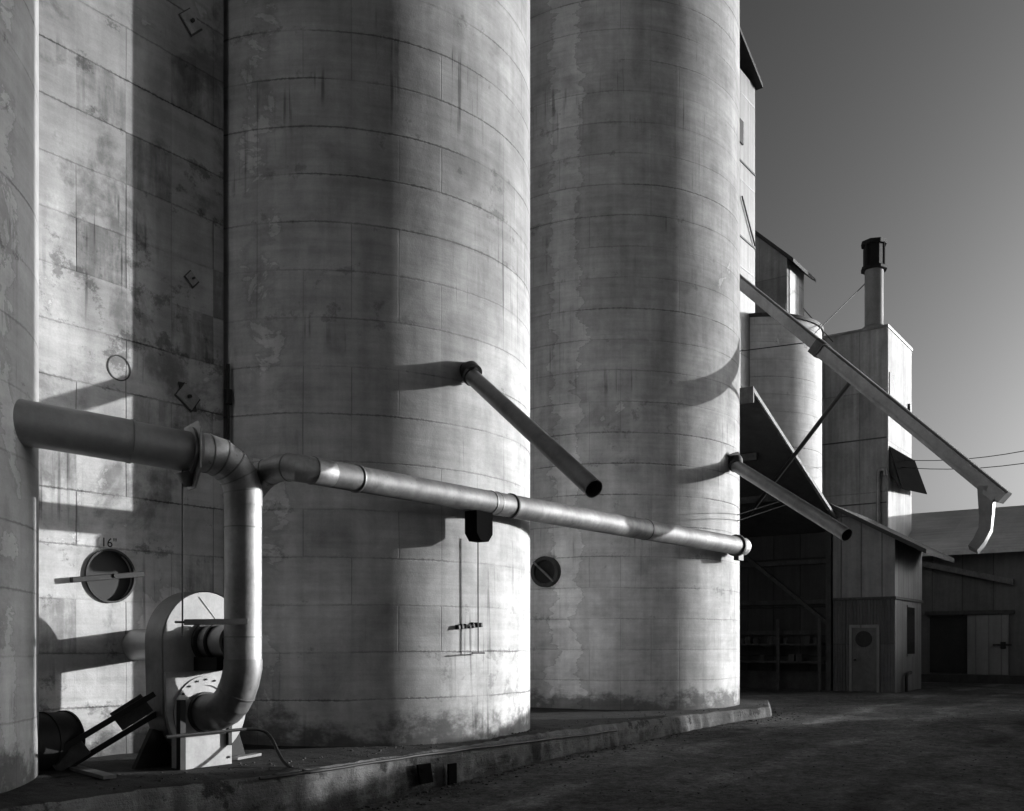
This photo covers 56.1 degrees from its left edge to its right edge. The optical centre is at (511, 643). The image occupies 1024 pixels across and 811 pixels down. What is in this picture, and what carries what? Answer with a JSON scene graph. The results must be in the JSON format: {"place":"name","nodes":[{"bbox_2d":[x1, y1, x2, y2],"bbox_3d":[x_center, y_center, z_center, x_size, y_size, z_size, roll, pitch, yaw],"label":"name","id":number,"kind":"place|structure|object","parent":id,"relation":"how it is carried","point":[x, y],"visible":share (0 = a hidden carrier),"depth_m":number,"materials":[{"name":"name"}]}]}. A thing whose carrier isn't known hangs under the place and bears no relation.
{"place":"outdoors","nodes":[
{"label":"outdoors","id":0,"kind":"place"},
{"bbox_2d":[0,699,771,810],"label":"pavement","id":1,"kind":"structure","parent":0,"point":[243,788],"depth_m":10.93,"materials":[{"name":"concrete"}]},
{"bbox_2d":[0,0,38,792],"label":"concrete silo","id":2,"kind":"object","parent":1,"relation":"on","point":[19,371],"visible":0.89,"depth_m":8.82,"materials":[{"name":"grey concrete"}]},
{"bbox_2d":[38,710,85,770],"bbox_3d":[-4.919,1.015,9.837,0.626,0.626,0.818,0,0,28],"label":"steel drum","id":3,"kind":"object","parent":1,"relation":"on","point":[57,730],"visible":0.44,"depth_m":9.80,"materials":[{"name":"black metal"}]},
{"bbox_2d":[69,765,116,779],"bbox_3d":[-4.306,1.288,9.737,0.130,0.035,1.238,0,0,-43],"label":"timber plank","id":4,"kind":"object","parent":1,"relation":"on","point":[99,774],"visible":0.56,"depth_m":9.55,"materials":[{"name":"grey wood"}]},
{"bbox_2d":[52,691,155,770],"bbox_3d":[-4.235,0.923,10.065,1.175,0.837,0.159,0,0,-23],"label":"steel brace frame","id":5,"kind":"object","parent":1,"relation":"on","point":[128,714],"visible":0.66,"depth_m":10.07,"materials":[{"name":"black metal"}]},
{"bbox_2d":[39,0,231,757],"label":"block wall","id":6,"kind":"structure","parent":1,"relation":"on","point":[130,209],"depth_m":11.22,"materials":[{"name":"concrete"}]},
{"bbox_2d":[122,591,244,769],"bbox_3d":[-3.674,0.385,10.891,1.326,1.940,1.744,0,0,-26],"label":"centrifugal fan","id":7,"kind":"object","parent":1,"relation":"on","point":[183,673],"visible":0.75,"depth_m":10.34},
{"bbox_2d":[13,399,262,730],"bbox_3d":[-3.816,-0.671,9.538,0.834,3.250,2.820,0,0,43],"label":"blower duct","id":8,"kind":"object","parent":7,"relation":"on","point":[191,452],"visible":1,"depth_m":10.06,"materials":[{"name":"grey metal"}]},
{"bbox_2d":[165,727,246,738],"bbox_3d":[-3.235,0.945,10.214,0.036,0.045,1.008,0,0,36],"label":"steel rod","id":9,"kind":"object","parent":7,"relation":"on","point":[204,733],"visible":1,"depth_m":10.18,"materials":[{"name":"black metal"}]},
{"bbox_2d":[232,753,261,759],"bbox_3d":[-3.024,1.280,10.938,0.100,0.030,0.459,0,0,20],"label":"steel bar","id":10,"kind":"object","parent":1,"relation":"on","point":[245,756],"visible":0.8,"depth_m":10.89,"materials":[{"name":"white metal"}]},
{"bbox_2d":[259,768,324,779],"bbox_3d":[-2.291,1.365,10.093,0.057,0.037,0.882,0,0,36],"label":"cable","id":11,"kind":"object","parent":1,"relation":"on","point":[284,775],"visible":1,"depth_m":10.00,"materials":[{"name":"black rubber"}]},
{"bbox_2d":[223,0,529,746],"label":"concrete silo","id":12,"kind":"object","parent":1,"relation":"on","point":[376,224],"visible":0.66,"depth_m":12.42,"materials":[{"name":"grey concrete"}]},
{"bbox_2d":[455,622,482,628],"bbox_3d":[-0.583,-0.245,13.059,0.478,0.100,0.078,0,0,-44],"label":"rope cleat","id":13,"kind":"object","parent":12,"relation":"attached to","point":[467,626],"visible":0.99,"depth_m":13.03,"materials":[{"name":"black metal"}]},
{"bbox_2d":[460,361,601,497],"bbox_3d":[0.140,-2.719,11.855,0.302,2.205,3.089,0,0,-33],"label":"grain spout","id":14,"kind":"object","parent":12,"relation":"attached to","point":[583,479],"visible":0.98,"depth_m":11.52,"materials":[{"name":"grey metal"}]},
{"bbox_2d":[416,763,432,783],"bbox_3d":[-1.072,1.598,11.842,0.030,0.244,0.291,0,0,36],"label":"drain opening","id":15,"kind":"object","parent":1,"relation":"in","point":[424,773],"visible":1,"depth_m":11.81,"materials":[{"name":"black"}]},
{"bbox_2d":[246,727,616,773],"bbox_3d":[-0.309,1.183,12.932,0.853,0.519,6.964,0,0,42],"label":"hose","id":16,"kind":"object","parent":1,"relation":"on","point":[284,762],"visible":0.98,"depth_m":11.63,"materials":[{"name":"black rubber"}]},
{"bbox_2d":[530,0,739,710],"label":"concrete silo","id":17,"kind":"object","parent":1,"relation":"on","point":[635,258],"visible":0.63,"depth_m":19.07,"materials":[{"name":"concrete"}]},
{"bbox_2d":[254,453,750,560],"bbox_3d":[1.189,-1.803,15.092,0.979,0.884,12.463,0,0,39],"label":"conveying pipe","id":18,"kind":"object","parent":17,"relation":"attached to","point":[482,506],"visible":0.97,"depth_m":12.65,"materials":[{"name":"galvanised steel"},{"name":"weathered galvanised steel"},{"name":"dark steel"}]},
{"bbox_2d":[472,543,484,653],"bbox_3d":[-0.458,-0.656,13.055,0.022,1.583,0.277,0,0,36],"label":"pull rope","id":19,"kind":"object","parent":18,"relation":"hanging from","point":[478,652],"visible":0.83,"depth_m":13.05,"materials":[{"name":"metal"}]},
{"bbox_2d":[737,501,780,514],"bbox_3d":[5.099,-2.786,19.546,0.018,0.071,2.124,0,0,-16],"label":"stay wire","id":20,"kind":"object","parent":17,"relation":"attached to","point":[759,507],"visible":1,"depth_m":19.68,"materials":[{"name":"grey metal"}]},
{"bbox_2d":[737,505,784,520],"bbox_3d":[5.109,-2.674,19.526,0.018,0.104,2.168,0,0,-16],"label":"stay wire","id":21,"kind":"object","parent":17,"relation":"attached to","point":[761,512],"visible":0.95,"depth_m":19.61,"materials":[{"name":"grey metal"}]},
{"bbox_2d":[726,452,852,540],"bbox_3d":[5.233,-2.932,18.742,0.490,2.171,3.526,0,0,-23],"label":"grain spout","id":22,"kind":"object","parent":17,"relation":"attached to","point":[820,518],"visible":0.99,"depth_m":18.45,"materials":[{"name":"grey metal"}]},
{"bbox_2d":[740,274,1011,553],"bbox_3d":[6.132,-6.936,23.629,4.886,10.312,11.303,0,0,-13],"label":"boxed spout","id":23,"kind":"object","parent":17,"relation":"attached to","point":[991,491],"visible":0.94,"depth_m":20.41,"materials":[{"name":"grey metal"}]},
{"bbox_2d":[740,343,803,351],"bbox_3d":[5.938,-6.811,22.062,1.692,0.158,0.024,0,0,9],"label":"stay wire","id":24,"kind":"object","parent":23,"relation":"attached to","point":[771,347],"visible":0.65,"depth_m":22.05,"materials":[{"name":"grey metal"}]},
{"bbox_2d":[345,682,1023,810],"bbox_3d":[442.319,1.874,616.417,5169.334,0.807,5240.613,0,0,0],"label":"ground","id":25,"kind":"structure","parent":0,"point":[911,785],"depth_m":13.38,"materials":[{"name":"grey asphalt"},{"name":"gravel"}]},
{"bbox_2d":[447,763,456,784],"bbox_3d":[-0.764,1.659,12.269,0.030,0.263,0.161,0,0,36],"label":"drain opening","id":26,"kind":"object","parent":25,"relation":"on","point":[451,773],"visible":1,"depth_m":12.24,"materials":[{"name":"black"}]},
{"bbox_2d":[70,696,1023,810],"bbox_3d":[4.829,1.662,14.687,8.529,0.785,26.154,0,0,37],"label":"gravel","id":27,"kind":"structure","parent":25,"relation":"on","point":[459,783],"depth_m":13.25,"materials":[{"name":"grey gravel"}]},
{"bbox_2d":[740,28,762,387],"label":"headhouse","id":28,"kind":"structure","parent":25,"relation":"on","point":[751,83],"depth_m":33.52,"materials":[{"name":"metal"}]},
{"bbox_2d":[740,118,743,144],"bbox_3d":[7.593,-17.623,32.682,0.070,0.800,1.300,0,0,36],"label":"window","id":29,"kind":"structure","parent":28,"relation":"in","point":[741,122],"depth_m":33.08,"materials":[{"name":"glass"}]},
{"bbox_2d":[740,619,825,690],"bbox_3d":[8.747,0.350,31.453,2.900,2.300,0.540,0,0,36],"label":"storage shelf","id":30,"kind":"object","parent":25,"relation":"on","point":[778,661],"visible":0.63,"depth_m":31.19,"materials":[{"name":"metal"}]},
{"bbox_2d":[749,312,823,491],"bbox_3d":[8.975,-5.114,36.298,5.340,13.428,5.340,0,0,0],"label":"round bin","id":31,"kind":"object","parent":25,"relation":"on","point":[786,382],"visible":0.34,"depth_m":33.85,"materials":[{"name":"concrete"}]},
{"bbox_2d":[755,230,815,315],"bbox_3d":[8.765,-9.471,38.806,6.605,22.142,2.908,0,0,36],"label":"gabled penthouse","id":32,"kind":"object","parent":31,"relation":"on","point":[779,276],"visible":0.17,"depth_m":36.94,"materials":[{"name":"metal"}]},
{"bbox_2d":[740,386,836,690],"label":"open barn","id":33,"kind":"structure","parent":25,"relation":"on","point":[786,571],"depth_m":31.39,"materials":[{"name":"metal"}]},
{"bbox_2d":[822,237,926,536],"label":"square tower","id":34,"kind":"structure","parent":25,"relation":"on","point":[866,450],"depth_m":38.63,"materials":[{"name":"concrete"}]},
{"bbox_2d":[815,284,864,332],"bbox_3d":[12.561,-12.848,36.617,0.036,3.728,6.417,0,0,35],"label":"guy wire","id":35,"kind":"object","parent":34,"relation":"attached to","point":[842,305],"visible":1,"depth_m":36.87,"materials":[{"name":"grey metal"}]},
{"bbox_2d":[889,372,893,397],"bbox_3d":[15.025,-10.268,38.160,0.110,0.900,0.600,0,0,36],"label":"window","id":36,"kind":"structure","parent":34,"relation":"in","point":[891,377],"depth_m":38.08,"materials":[{"name":"glass"}]},
{"bbox_2d":[902,463,1023,469],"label":"power line","id":37,"kind":"object","parent":34,"relation":"attached to","point":[980,467],"visible":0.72,"depth_m":35.66,"materials":[{"name":"metal"}]},
{"bbox_2d":[909,451,1022,460],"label":"power line","id":38,"kind":"object","parent":34,"relation":"attached to","point":[969,458],"visible":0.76,"depth_m":36.55,"materials":[{"name":"metal"}]},
{"bbox_2d":[829,503,953,692],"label":"corrugated shack","id":39,"kind":"structure","parent":25,"relation":"on","point":[877,600],"depth_m":29.94,"materials":[{"name":"grey metal"}]},
{"bbox_2d":[852,628,876,691],"bbox_3d":[10.937,0.486,29.824,0.742,1.967,0.140,0,0,36],"label":"door","id":40,"kind":"structure","parent":39,"relation":"in","point":[864,640],"depth_m":29.81,"materials":[{"name":"black metal"}]},
{"bbox_2d":[907,605,915,656],"bbox_3d":[12.851,-0.419,30.975,0.075,1.642,1.029,0,0,36],"label":"window","id":41,"kind":"structure","parent":39,"relation":"in","point":[910,608],"depth_m":30.88,"materials":[{"name":"black glass"}]},
{"bbox_2d":[908,505,1023,683],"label":"long shed","id":42,"kind":"structure","parent":25,"relation":"on","point":[972,617],"depth_m":37.44,"materials":[{"name":"grey metal"}]},
{"bbox_2d":[930,616,966,672],"bbox_3d":[17.273,0.032,37.947,1.389,2.204,0.330,0,0,36],"label":"doorway","id":43,"kind":"structure","parent":42,"relation":"in","point":[948,635],"depth_m":37.82,"materials":[{"name":"black"}]},
{"bbox_2d":[967,614,1011,674],"bbox_3d":[18.310,0.032,36.872,1.551,2.304,0.160,0,0,36],"label":"sliding door","id":44,"kind":"structure","parent":42,"relation":"in","point":[988,644],"depth_m":36.88,"materials":[{"name":"black metal"}]},
{"bbox_2d":[740,638,744,643],"bbox_3d":[7.729,-0.100,32.212,0.155,0.180,0.157,0,0,0],"label":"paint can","id":45,"kind":"object","parent":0,"point":[742,640],"visible":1,"depth_m":32.15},
{"bbox_2d":[745,637,753,643],"bbox_3d":[7.913,-0.119,32.048,0.201,0.218,0.270,0,0,36],"label":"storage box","id":46,"kind":"object","parent":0,"point":[748,640],"visible":1,"depth_m":31.95,"materials":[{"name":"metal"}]},
{"bbox_2d":[759,655,767,660],"bbox_3d":[8.310,0.464,31.762,0.180,0.192,0.270,0,0,36],"label":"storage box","id":47,"kind":"object","parent":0,"point":[763,657],"visible":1,"depth_m":31.67,"materials":[{"name":"black"}]},
{"bbox_2d":[783,638,787,643],"bbox_3d":[8.921,-0.096,31.352,0.148,0.173,0.150,0,0,0],"label":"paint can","id":48,"kind":"object","parent":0,"point":[785,640],"visible":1,"depth_m":31.30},
{"bbox_2d":[789,654,795,660],"bbox_3d":[9.105,0.452,31.188,0.200,0.216,0.270,0,0,36],"label":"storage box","id":49,"kind":"object","parent":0,"point":[792,657],"visible":0.93,"depth_m":31.09,"materials":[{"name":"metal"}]},
{"bbox_2d":[795,654,804,660],"bbox_3d":[9.303,0.444,31.045,0.213,0.232,0.270,0,0,36],"label":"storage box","id":50,"kind":"object","parent":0,"point":[799,657],"visible":0.93,"depth_m":30.95,"materials":[{"name":"black"}]},
{"bbox_2d":[803,636,811,643],"bbox_3d":[9.502,-0.135,30.902,0.228,0.250,0.270,0,0,36],"label":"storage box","id":51,"kind":"object","parent":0,"point":[807,639],"visible":1,"depth_m":30.82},
{"bbox_2d":[813,637,817,643],"bbox_3d":[9.716,-0.107,30.779,0.167,0.195,0.169,0,0,0],"label":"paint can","id":52,"kind":"object","parent":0,"point":[815,640],"visible":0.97,"depth_m":30.71,"materials":[{"name":"metal"}]},
{"bbox_2d":[740,0,1023,513],"label":"sky","id":53,"kind":"structure","parent":0,"point":[901,122],"materials":[{"name":"grey"}]}
]}

